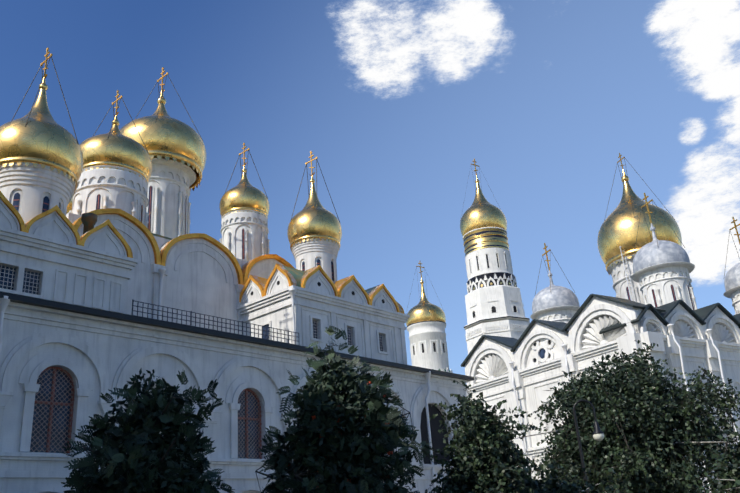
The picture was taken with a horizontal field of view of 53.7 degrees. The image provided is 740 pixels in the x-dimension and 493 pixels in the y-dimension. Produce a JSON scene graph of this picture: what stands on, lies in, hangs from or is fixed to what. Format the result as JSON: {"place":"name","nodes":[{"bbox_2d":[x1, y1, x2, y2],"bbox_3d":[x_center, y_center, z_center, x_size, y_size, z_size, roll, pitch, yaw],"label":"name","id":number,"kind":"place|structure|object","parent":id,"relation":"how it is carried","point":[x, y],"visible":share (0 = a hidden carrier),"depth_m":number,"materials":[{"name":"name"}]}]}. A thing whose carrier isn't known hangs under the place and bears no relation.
{"place":"outdoors","nodes":[
{"label":"outdoors","id":0,"kind":"place"},
{"bbox_2d":[0,0,739,374],"label":"sky","id":1,"kind":"structure","parent":0,"point":[395,101],"materials":[{"name":"blue"}]},
{"bbox_3d":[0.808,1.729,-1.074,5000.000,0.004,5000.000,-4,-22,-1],"label":"ground","id":2,"kind":"structure","parent":0,"visible":0},
{"bbox_2d":[59,369,234,492],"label":"tree","id":3,"kind":"object","parent":2,"relation":"on","point":[152,460],"visible":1,"depth_m":14.90,"materials":[{"name":"green plant"}]},
{"bbox_2d":[0,48,473,492],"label":"cathedral","id":4,"kind":"structure","parent":2,"relation":"on","point":[115,273],"depth_m":33.64,"materials":[{"name":"white paint"}]},
{"bbox_2d":[255,326,450,492],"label":"tree","id":5,"kind":"object","parent":2,"relation":"on","point":[332,449],"visible":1,"depth_m":16.60,"materials":[{"name":"green plant"}]},
{"bbox_2d":[406,261,452,372],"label":"domed tower","id":6,"kind":"structure","parent":2,"relation":"on","point":[426,323],"depth_m":161.64,"materials":[{"name":"gold metal"}]},
{"bbox_2d":[460,159,529,353],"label":"bell tower","id":7,"kind":"structure","parent":2,"relation":"on","point":[493,302],"depth_m":148.65,"materials":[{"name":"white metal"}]},
{"bbox_2d":[425,380,585,492],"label":"tree","id":8,"kind":"object","parent":2,"relation":"on","point":[484,453],"visible":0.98,"depth_m":18.45,"materials":[{"name":"green plant"}]},
{"bbox_2d":[508,460,633,492],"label":"bush","id":9,"kind":"object","parent":2,"relation":"on","point":[552,484],"visible":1,"depth_m":14.41,"materials":[{"name":"green plant"}]},
{"bbox_2d":[573,399,603,492],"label":"street lamp","id":10,"kind":"object","parent":2,"relation":"on","point":[598,434],"visible":1,"depth_m":19.38,"materials":[{"name":"black metal"}]},
{"bbox_2d":[460,153,739,492],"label":"cathedral","id":11,"kind":"structure","parent":2,"relation":"on","point":[649,266],"depth_m":57.56,"materials":[{"name":"white stone"}]},
{"bbox_2d":[510,340,739,492],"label":"tree","id":12,"kind":"object","parent":2,"relation":"on","point":[640,425],"visible":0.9,"depth_m":23.33,"materials":[{"name":"green plant"}]},
{"bbox_2d":[695,429,739,492],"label":"tree","id":13,"kind":"object","parent":2,"relation":"on","point":[731,477],"visible":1,"depth_m":14.15,"materials":[{"name":"green plant"}]}
]}

